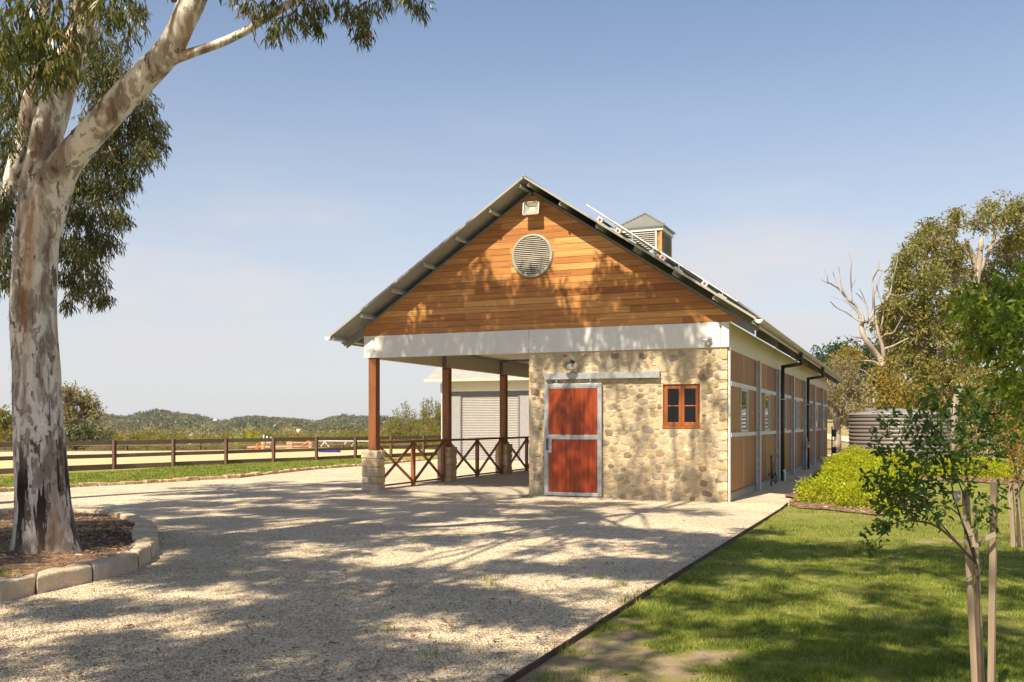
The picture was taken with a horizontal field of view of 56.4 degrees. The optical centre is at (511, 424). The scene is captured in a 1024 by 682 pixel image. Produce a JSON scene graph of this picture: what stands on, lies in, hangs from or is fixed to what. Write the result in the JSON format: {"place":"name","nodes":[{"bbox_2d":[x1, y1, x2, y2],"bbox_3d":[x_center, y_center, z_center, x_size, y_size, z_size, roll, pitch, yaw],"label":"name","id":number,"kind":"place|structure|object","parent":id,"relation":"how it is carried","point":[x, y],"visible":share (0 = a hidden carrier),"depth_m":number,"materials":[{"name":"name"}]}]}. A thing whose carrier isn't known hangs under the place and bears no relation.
{"place":"outdoors","nodes":[
{"label":"outdoors","id":0,"kind":"place"},
{"bbox_2d":[0,448,434,468],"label":"sand arena","id":1,"kind":"object","parent":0,"point":[120,460],"visible":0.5,"depth_m":45.67},
{"bbox_2d":[0,443,410,451],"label":"arena fence","id":2,"kind":"object","parent":1,"relation":"on","point":[200,446],"visible":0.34,"depth_m":59.76,"materials":[{"name":"brown wood"}]},
{"bbox_2d":[0,455,437,486],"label":"grass verge","id":3,"kind":"object","parent":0,"point":[112,470],"depth_m":32.56,"materials":[{"name":"green plant"}]},
{"bbox_2d":[0,435,440,473],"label":"rail fence","id":4,"kind":"object","parent":3,"relation":"on","point":[114,455],"visible":0.66,"depth_m":37.07,"materials":[{"name":"brown wood"}]},
{"bbox_2d":[0,449,833,681],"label":"gravel drive","id":5,"kind":"structure","parent":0,"point":[320,498],"depth_m":11.30,"materials":[{"name":"beige gravel"}]},
{"bbox_2d":[0,507,158,601],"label":"island kerb","id":6,"kind":"structure","parent":5,"relation":"on","point":[145,545],"depth_m":9.86,"materials":[{"name":"stone"}]},
{"bbox_2d":[0,512,134,577],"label":"island mulch","id":7,"kind":"object","parent":6,"relation":"in","point":[25,568],"visible":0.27,"depth_m":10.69,"materials":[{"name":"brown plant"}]},
{"bbox_2d":[0,0,436,554],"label":"gum tree","id":8,"kind":"object","parent":7,"relation":"on","point":[54,164],"visible":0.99,"depth_m":10.74,"materials":[{"name":"grey plant"}]},
{"bbox_2d":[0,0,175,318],"bbox_3d":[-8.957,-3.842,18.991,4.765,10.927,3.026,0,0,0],"label":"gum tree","id":9,"kind":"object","parent":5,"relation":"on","point":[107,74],"visible":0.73,"depth_m":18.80,"materials":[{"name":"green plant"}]},
{"bbox_2d":[0,458,424,491],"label":"stone edging","id":10,"kind":"object","parent":5,"relation":"on","point":[90,484],"visible":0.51,"depth_m":27.48,"materials":[{"name":"stone"}]},
{"bbox_2d":[0,523,666,681],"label":"grass tufts","id":11,"kind":"object","parent":5,"relation":"on","point":[577,646],"visible":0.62,"depth_m":7.21,"materials":[{"name":"green plant"}]},
{"bbox_2d":[0,518,750,681],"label":"pebbles","id":12,"kind":"object","parent":5,"relation":"on","point":[22,677],"visible":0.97,"depth_m":7.42,"materials":[{"name":"beige gravel"}]},
{"bbox_2d":[424,367,528,460],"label":"shed","id":13,"kind":"structure","parent":5,"relation":"on","point":[475,404],"depth_m":42.43,"materials":[{"name":"beige paint"}]},
{"bbox_2d":[462,396,517,459],"bbox_3d":[-0.972,0.170,42.352,2.740,2.820,0.024,0,0,22],"label":"roller door","id":14,"kind":"structure","parent":13,"relation":"in","point":[469,397],"depth_m":42.44,"materials":[{"name":"paint"}]},
{"bbox_2d":[0,509,967,681],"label":"leaf litter","id":15,"kind":"object","parent":5,"relation":"on","point":[262,640],"visible":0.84,"depth_m":6.93,"materials":[{"name":"brown plant"}]},
{"bbox_2d":[502,502,787,681],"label":"steel edging","id":16,"kind":"object","parent":5,"relation":"on","point":[517,675],"visible":0.61,"depth_m":7.81,"materials":[{"name":"metal"}]},
{"bbox_2d":[768,455,776,485],"bbox_3d":[6.719,1.203,24.742,0.278,0.794,0.192,0,0,-34],"label":"garden tap","id":17,"kind":"object","parent":5,"relation":"on","point":[771,473],"visible":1,"depth_m":24.73,"materials":[{"name":"black metal"}]},
{"bbox_2d":[805,437,809,469],"bbox_3d":[10.306,1.025,33.297,0.150,1.150,0.236,0,0,22],"label":"standpipe","id":18,"kind":"object","parent":5,"relation":"on","point":[807,445],"visible":1,"depth_m":33.28,"materials":[{"name":"metal"}]},
{"bbox_2d":[831,426,836,455],"bbox_3d":[15.486,0.900,45.968,0.234,1.600,0.200,0,0,22],"label":"meter post","id":19,"kind":"object","parent":5,"relation":"on","point":[833,434],"visible":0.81,"depth_m":45.97,"materials":[{"name":"black metal"}]},
{"bbox_2d":[0,0,1023,421],"label":"sky","id":20,"kind":"structure","parent":0,"point":[776,141],"materials":[{"name":"blue"}]},
{"bbox_2d":[325,174,844,501],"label":"barn","id":21,"kind":"structure","parent":0,"point":[652,396],"depth_m":21.09,"materials":[{"name":"grey stone"}]},
{"bbox_2d":[522,201,539,214],"bbox_3d":[0.452,-4.800,21.079,0.385,0.400,0.252,0,0,22],"label":"floodlight","id":22,"kind":"object","parent":21,"relation":"attached to","point":[530,207],"visible":1,"depth_m":21.04,"materials":[{"name":"metal"}]},
{"bbox_2d":[565,359,575,369],"bbox_3d":[1.274,-1.289,20.726,0.290,0.249,0.321,0,0,22],"label":"barn lamp","id":23,"kind":"object","parent":21,"relation":"attached to","point":[570,365],"visible":1,"depth_m":20.66,"materials":[{"name":"metal"}]},
{"bbox_2d":[544,379,601,496],"bbox_3d":[1.314,0.288,20.769,1.310,2.545,0.121,0,0,22],"label":"sliding door","id":24,"kind":"structure","parent":21,"relation":"in","point":[572,412],"depth_m":20.78,"materials":[{"name":"wood"}]},
{"bbox_2d":[586,204,761,318],"bbox_3d":[4.816,-3.637,24.250,3.236,2.277,9.290,0,0,22],"label":"solar array","id":25,"kind":"object","parent":21,"relation":"attached to","point":[684,269],"visible":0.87,"depth_m":20.53,"materials":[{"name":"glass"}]},
{"bbox_2d":[662,384,699,427],"bbox_3d":[3.558,-0.379,20.019,0.802,0.922,0.150,0,0,22],"label":"casement window","id":26,"kind":"structure","parent":21,"relation":"in","point":[681,402],"depth_m":20.00,"materials":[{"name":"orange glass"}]},
{"bbox_2d":[703,335,711,345],"bbox_3d":[4.027,-1.712,19.670,0.165,0.225,0.105,0,0,22],"label":"sensor light","id":27,"kind":"object","parent":21,"relation":"attached to","point":[708,340],"visible":1,"depth_m":19.63,"materials":[{"name":"white plastic"}]},
{"bbox_2d":[740,388,752,431],"bbox_3d":[5.244,-0.307,21.491,0.102,0.955,1.353,0,0,25],"label":"stable window","id":28,"kind":"structure","parent":21,"relation":"in","point":[743,392],"depth_m":21.31,"materials":[{"name":"metal"}]},
{"bbox_2d":[764,393,773,430],"bbox_3d":[6.706,-0.307,24.991,0.112,0.955,1.342,0,0,22],"label":"stable window","id":29,"kind":"structure","parent":21,"relation":"in","point":[767,414],"depth_m":24.85,"materials":[{"name":"metal"}]},
{"bbox_2d":[785,398,789,429],"bbox_3d":[8.134,-0.307,28.518,0.102,0.955,1.353,0,0,25],"label":"stable window","id":30,"kind":"structure","parent":21,"relation":"in","point":[786,415],"depth_m":28.83,"materials":[{"name":"metal"}]},
{"bbox_2d":[795,400,801,428],"bbox_3d":[9.579,-0.307,32.032,0.102,0.955,1.353,0,0,25],"label":"stable window","id":31,"kind":"structure","parent":21,"relation":"in","point":[797,416],"depth_m":31.78,"materials":[{"name":"metal"}]},
{"bbox_2d":[180,420,1023,457],"bbox_3d":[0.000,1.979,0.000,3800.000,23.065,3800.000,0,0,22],"label":"ground","id":32,"kind":"structure","parent":0,"point":[844,432],"depth_m":65.22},
{"bbox_2d":[0,403,11,449],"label":"gum tree","id":33,"kind":"object","parent":32,"relation":"on","point":[5,417],"visible":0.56,"depth_m":90.61,"materials":[{"name":"green plant"}]},
{"bbox_2d":[0,425,12,449],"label":"belt tree","id":34,"kind":"object","parent":32,"relation":"on","point":[3,439],"visible":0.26,"depth_m":85.64,"materials":[{"name":"green plant"}]},
{"bbox_2d":[62,380,107,431],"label":"gum tree","id":35,"kind":"object","parent":32,"relation":"on","point":[85,404],"visible":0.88,"depth_m":93.73,"materials":[{"name":"green plant"}]},
{"bbox_2d":[65,415,113,449],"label":"gum tree","id":36,"kind":"object","parent":32,"relation":"on","point":[83,433],"visible":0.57,"depth_m":86.79,"materials":[{"name":"green plant"}]},
{"bbox_2d":[87,446,122,449],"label":"belt tree","id":37,"kind":"object","parent":32,"relation":"on","point":[105,448],"visible":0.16,"depth_m":72.51,"materials":[{"name":"green plant"}]},
{"bbox_2d":[111,434,137,449],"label":"belt tree","id":38,"kind":"object","parent":32,"relation":"on","point":[123,447],"visible":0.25,"depth_m":68.87,"materials":[{"name":"green plant"}]},
{"bbox_2d":[121,428,140,446],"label":"belt tree","id":39,"kind":"object","parent":32,"relation":"on","point":[133,437],"visible":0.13,"depth_m":93.45,"materials":[{"name":"green plant"}]},
{"bbox_2d":[136,430,156,447],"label":"belt tree","id":40,"kind":"object","parent":32,"relation":"on","point":[145,437],"visible":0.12,"depth_m":102.95,"materials":[{"name":"green plant"}]},
{"bbox_2d":[138,434,168,449],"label":"belt tree","id":41,"kind":"object","parent":32,"relation":"on","point":[159,447],"visible":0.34,"depth_m":68.38,"materials":[{"name":"green plant"}]},
{"bbox_2d":[150,429,166,449],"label":"belt tree","id":42,"kind":"object","parent":32,"relation":"on","point":[161,437],"visible":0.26,"depth_m":94.55,"materials":[{"name":"green plant"}]},
{"bbox_2d":[162,443,190,449],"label":"belt tree","id":43,"kind":"object","parent":32,"relation":"on","point":[178,446],"visible":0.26,"depth_m":75.18,"materials":[{"name":"green plant"}]},
{"bbox_2d":[165,426,191,443],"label":"belt tree","id":44,"kind":"object","parent":32,"relation":"on","point":[173,436],"visible":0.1,"depth_m":117.33,"materials":[{"name":"green plant"}]},
{"bbox_2d":[167,431,209,448],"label":"belt tree","id":45,"kind":"object","parent":32,"relation":"on","point":[189,436],"visible":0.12,"depth_m":85.14,"materials":[{"name":"green plant"}]},
{"bbox_2d":[181,443,208,449],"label":"belt tree","id":46,"kind":"object","parent":32,"relation":"on","point":[195,446],"visible":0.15,"depth_m":77.61,"materials":[{"name":"green plant"}]},
{"bbox_2d":[197,433,223,449],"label":"belt tree","id":47,"kind":"object","parent":32,"relation":"on","point":[207,446],"visible":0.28,"depth_m":73.73,"materials":[{"name":"green plant"}]},
{"bbox_2d":[0,408,433,447],"bbox_3d":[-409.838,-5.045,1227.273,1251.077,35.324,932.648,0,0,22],"label":"woods","id":48,"kind":"object","parent":32,"relation":"on","point":[345,422],"visible":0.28,"depth_m":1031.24,"materials":[{"name":"green plant"}]},
{"bbox_2d":[228,429,252,449],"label":"belt tree","id":49,"kind":"object","parent":32,"relation":"on","point":[243,434],"visible":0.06,"depth_m":88.49,"materials":[{"name":"green plant"}]},
{"bbox_2d":[229,442,256,449],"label":"belt tree","id":50,"kind":"object","parent":32,"relation":"on","point":[242,447],"visible":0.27,"depth_m":72.40,"materials":[{"name":"green plant"}]},
{"bbox_2d":[247,435,312,448],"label":"horse jumps","id":51,"kind":"object","parent":32,"relation":"on","point":[287,446],"visible":0.52,"depth_m":65.91,"materials":[{"name":"white wood"}]},
{"bbox_2d":[273,430,292,445],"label":"belt tree","id":52,"kind":"object","parent":32,"relation":"on","point":[281,435],"visible":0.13,"depth_m":93.16,"materials":[{"name":"green plant"}]},
{"bbox_2d":[328,440,348,447],"bbox_3d":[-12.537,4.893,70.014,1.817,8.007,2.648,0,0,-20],"label":"horse jump","id":53,"kind":"object","parent":32,"relation":"on","point":[336,442],"visible":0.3,"depth_m":69.91,"materials":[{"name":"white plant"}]},
{"bbox_2d":[340,429,367,445],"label":"belt tree","id":54,"kind":"object","parent":32,"relation":"on","point":[347,435],"visible":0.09,"depth_m":89.07,"materials":[{"name":"green plant"}]},
{"bbox_2d":[345,431,366,446],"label":"belt tree","id":55,"kind":"object","parent":32,"relation":"on","point":[358,442],"visible":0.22,"depth_m":68.63,"materials":[{"name":"green plant"}]},
{"bbox_2d":[384,416,402,445],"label":"belt tree","id":56,"kind":"object","parent":32,"relation":"on","point":[388,428],"visible":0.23,"depth_m":111.65,"materials":[{"name":"green plant"}]},
{"bbox_2d":[385,415,418,445],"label":"belt tree","id":57,"kind":"object","parent":32,"relation":"on","point":[393,419],"visible":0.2,"depth_m":113.17,"materials":[{"name":"green plant"}]},
{"bbox_2d":[392,408,411,435],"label":"belt tree","id":58,"kind":"object","parent":32,"relation":"on","point":[399,419],"visible":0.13,"depth_m":119.98,"materials":[{"name":"green plant"}]},
{"bbox_2d":[389,415,417,439],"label":"belt tree","id":59,"kind":"object","parent":32,"relation":"on","point":[411,428],"visible":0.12,"depth_m":113.29,"materials":[{"name":"green plant"}]},
{"bbox_2d":[400,401,420,433],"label":"belt tree","id":60,"kind":"object","parent":32,"relation":"on","point":[403,413],"visible":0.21,"depth_m":119.94,"materials":[{"name":"green plant"}]},
{"bbox_2d":[401,429,433,449],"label":"belt tree","id":61,"kind":"object","parent":32,"relation":"on","point":[420,443],"visible":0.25,"depth_m":68.20,"materials":[{"name":"green plant"}]},
{"bbox_2d":[408,398,429,432],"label":"belt tree","id":62,"kind":"object","parent":32,"relation":"on","point":[423,407],"visible":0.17,"depth_m":119.84,"materials":[{"name":"green plant"}]},
{"bbox_2d":[408,409,431,443],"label":"belt tree","id":63,"kind":"object","parent":32,"relation":"on","point":[414,425],"visible":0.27,"depth_m":108.50,"materials":[{"name":"green plant"}]},
{"bbox_2d":[414,409,440,444],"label":"belt tree","id":64,"kind":"object","parent":32,"relation":"on","point":[423,419],"visible":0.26,"depth_m":102.50,"materials":[{"name":"green plant"}]},
{"bbox_2d":[422,396,440,438],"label":"belt tree","id":65,"kind":"object","parent":32,"relation":"on","point":[431,412],"visible":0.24,"depth_m":120.23,"materials":[{"name":"green plant"}]},
{"bbox_2d":[425,403,440,443],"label":"belt tree","id":66,"kind":"object","parent":32,"relation":"on","point":[435,424],"visible":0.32,"depth_m":119.55,"materials":[{"name":"green plant"}]},
{"bbox_2d":[433,401,440,443],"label":"belt tree","id":67,"kind":"object","parent":32,"relation":"on","point":[437,411],"visible":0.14,"depth_m":119.57,"materials":[{"name":"green plant"}]},
{"bbox_2d":[796,336,891,407],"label":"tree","id":68,"kind":"object","parent":32,"relation":"on","point":[836,347],"visible":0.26,"depth_m":123.59,"materials":[{"name":"green plant"}]},
{"bbox_2d":[818,354,872,448],"bbox_3d":[17.797,-1.317,52.073,3.514,5.285,4.675,0,0,22],"label":"gum tree","id":69,"kind":"object","parent":32,"relation":"on","point":[840,418],"visible":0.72,"depth_m":51.85,"materials":[{"name":"green plant"}]},
{"bbox_2d":[828,341,868,425],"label":"gum tree","id":70,"kind":"object","parent":32,"relation":"on","point":[851,351],"visible":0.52,"depth_m":89.23,"materials":[{"name":"green plant"}]},
{"bbox_2d":[820,248,912,397],"bbox_3d":[20.203,-4.052,54.245,5.495,11.803,1.751,0,0,-12],"label":"dead tree","id":71,"kind":"object","parent":32,"relation":"on","point":[880,323],"visible":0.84,"depth_m":54.00,"materials":[{"name":"grey wood"}]},
{"bbox_2d":[860,348,927,409],"bbox_3d":[19.738,-1.227,50.188,3.272,5.370,6.806,0,0,41],"label":"gum tree","id":72,"kind":"object","parent":32,"relation":"on","point":[887,386],"visible":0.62,"depth_m":48.31,"materials":[{"name":"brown plant"}]},
{"bbox_2d":[827,369,1023,419],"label":"woods","id":73,"kind":"object","parent":32,"relation":"on","point":[864,405],"visible":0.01,"depth_m":289.19,"materials":[{"name":"green plant"}]},
{"bbox_2d":[870,237,1022,436],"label":"gum tree","id":74,"kind":"object","parent":32,"relation":"on","point":[922,361],"visible":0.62,"depth_m":54.58,"materials":[{"name":"green plant"}]},
{"bbox_2d":[902,188,1023,388],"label":"gum tree","id":75,"kind":"object","parent":32,"relation":"on","point":[1012,243],"visible":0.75,"depth_m":61.40,"materials":[{"name":"green plant"}]},
{"bbox_2d":[916,358,1023,457],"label":"gum tree","id":76,"kind":"object","parent":32,"relation":"on","point":[982,371],"visible":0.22,"depth_m":45.87,"materials":[{"name":"green plant"}]},
{"bbox_2d":[515,458,1023,681],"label":"lawn","id":77,"kind":"structure","parent":0,"point":[677,663],"depth_m":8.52,"materials":[{"name":"green plant"}]},
{"bbox_2d":[848,408,951,459],"bbox_3d":[16.204,0.475,40.000,4.040,2.290,4.040,0,0,22],"label":"water tank","id":78,"kind":"object","parent":77,"relation":"on","point":[861,424],"visible":0.36,"depth_m":38.65,"materials":[{"name":"metal"}]},
{"bbox_2d":[784,464,1023,514],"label":"mulch bed","id":79,"kind":"object","parent":77,"relation":"on","point":[798,504],"visible":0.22,"depth_m":18.79,"materials":[{"name":"brown wood"}]},
{"bbox_2d":[790,474,858,503],"bbox_3d":[6.304,1.306,19.256,1.288,0.612,1.272,0,0,36],"label":"hedge bush","id":80,"kind":"object","parent":79,"relation":"on","point":[805,493],"visible":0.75,"depth_m":19.08,"materials":[{"name":"green plant"}]},
{"bbox_2d":[812,462,870,491],"bbox_3d":[7.680,1.241,22.244,1.437,0.733,1.459,0,0,22],"label":"hedge bush","id":81,"kind":"object","parent":79,"relation":"on","point":[849,471],"visible":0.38,"depth_m":22.05,"materials":[{"name":"green plant"}]},
{"bbox_2d":[814,451,873,479],"bbox_3d":[9.460,1.181,26.849,1.832,0.842,1.919,0,0,22],"label":"hedge bush","id":82,"kind":"object","parent":79,"relation":"on","point":[853,461],"visible":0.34,"depth_m":26.69,"materials":[{"name":"green plant"}]},
{"bbox_2d":[827,444,876,463],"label":"hedge bush","id":83,"kind":"object","parent":79,"relation":"on","point":[856,450],"visible":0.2,"depth_m":31.14,"materials":[{"name":"green plant"}]},
{"bbox_2d":[832,479,887,508],"bbox_3d":[6.618,1.306,18.056,1.111,0.602,1.076,0,0,22],"label":"hedge bush","id":84,"kind":"object","parent":79,"relation":"on","point":[856,488],"visible":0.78,"depth_m":17.91,"materials":[{"name":"green plant"}]},
{"bbox_2d":[853,462,912,496],"bbox_3d":[8.027,1.183,20.839,1.506,0.843,1.558,0,0,22],"label":"hedge bush","id":85,"kind":"object","parent":79,"relation":"on","point":[891,472],"visible":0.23,"depth_m":20.64,"materials":[{"name":"green plant"}]},
{"bbox_2d":[855,453,922,484],"bbox_3d":[9.996,1.162,25.392,1.791,0.867,1.941,0,0,22],"label":"hedge bush","id":86,"kind":"object","parent":79,"relation":"on","point":[875,459],"visible":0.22,"depth_m":25.20,"materials":[{"name":"green plant"}]},
{"bbox_2d":[874,500,904,514],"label":"hedge bush","id":87,"kind":"object","parent":79,"relation":"on","point":[886,508],"visible":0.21,"depth_m":16.61,"materials":[{"name":"green plant"}]},
{"bbox_2d":[868,448,919,466],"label":"hedge bush","id":88,"kind":"object","parent":79,"relation":"on","point":[894,454],"visible":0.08,"depth_m":30.56,"materials":[{"name":"green plant"}]},
{"bbox_2d":[906,457,950,477],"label":"hedge bush","id":89,"kind":"object","parent":79,"relation":"on","point":[938,470],"visible":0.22,"depth_m":27.94,"materials":[{"name":"green plant"}]},
{"bbox_2d":[928,456,986,476],"bbox_3d":[13.435,1.240,28.807,1.677,0.736,1.618,0,0,22],"label":"hedge bush","id":90,"kind":"object","parent":79,"relation":"on","point":[956,463],"visible":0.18,"depth_m":28.48,"materials":[{"name":"green plant"}]},
{"bbox_2d":[958,456,1017,478],"bbox_3d":[13.909,1.235,27.922,1.701,0.729,1.594,0,0,22],"label":"hedge bush","id":91,"kind":"object","parent":79,"relation":"on","point":[993,472],"visible":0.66,"depth_m":27.58,"materials":[{"name":"green plant"}]},
{"bbox_2d":[853,382,1023,681],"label":"sapling","id":92,"kind":"object","parent":77,"relation":"on","point":[954,457],"visible":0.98,"depth_m":5.21,"materials":[{"name":"green plant"}]},
{"bbox_2d":[953,490,960,502],"bbox_3d":[2.447,0.401,5.253,0.050,0.074,0.004,0,0,-11],"label":"plant tag","id":93,"kind":"object","parent":92,"relation":"hanging from","point":[957,496],"visible":1,"depth_m":5.25,"materials":[{"name":"paper"}]},
{"bbox_2d":[961,514,996,548],"bbox_3d":[2.531,0.586,5.178,0.063,0.187,0.176,0,0,-34],"label":"stake tie","id":94,"kind":"object","parent":92,"relation":"attached to","point":[972,537],"visible":0.94,"depth_m":5.21,"materials":[{"name":"beige fabric"}]},
{"bbox_2d":[962,490,977,681],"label":"garden stake","id":95,"kind":"object","parent":77,"relation":"on","point":[971,607],"visible":0.69,"depth_m":5.42,"materials":[{"name":"brown wood"}]},
{"bbox_2d":[973,505,984,681],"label":"garden stake","id":96,"kind":"object","parent":77,"relation":"on","point":[978,563],"visible":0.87,"depth_m":5.68,"materials":[{"name":"brown wood"}]},
{"bbox_2d":[941,249,1023,444],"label":"orchard tree","id":97,"kind":"object","parent":77,"relation":"on","point":[1010,299],"visible":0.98,"depth_m":8.87,"materials":[{"name":"green plant"}]},
{"bbox_2d":[955,438,1020,458],"bbox_3d":[21.478,1.150,42.000,3.939,1.100,0.157,0,0,0],"label":"paddock fence","id":98,"kind":"object","parent":77,"relation":"on","point":[979,440],"visible":0.03,"depth_m":41.98,"materials":[{"name":"brown wood"}]},
{"bbox_2d":[987,482,997,681],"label":"garden stake","id":99,"kind":"object","parent":77,"relation":"on","point":[992,599],"visible":1,"depth_m":5.18,"materials":[{"name":"brown wood"}]},
{"bbox_2d":[988,405,1023,547],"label":"sapling","id":100,"kind":"object","parent":77,"relation":"on","point":[1016,456],"visible":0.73,"depth_m":12.28,"materials":[{"name":"green plant"}]},
{"bbox_2d":[1008,483,1015,547],"bbox_3d":[6.438,1.181,12.300,0.083,0.850,0.079,0,0,42],"label":"garden stake","id":101,"kind":"object","parent":77,"relation":"on","point":[1012,516],"visible":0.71,"depth_m":12.28,"materials":[{"name":"brown wood"}]},
{"bbox_2d":[1014,483,1023,547],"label":"garden stake","id":102,"kind":"object","parent":77,"relation":"on","point":[1017,490],"visible":0.77,"depth_m":12.28,"materials":[{"name":"brown wood"}]},
{"bbox_2d":[827,434,848,441],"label":"driveway","id":103,"kind":"structure","parent":0,"point":[844,438],"depth_m":68.83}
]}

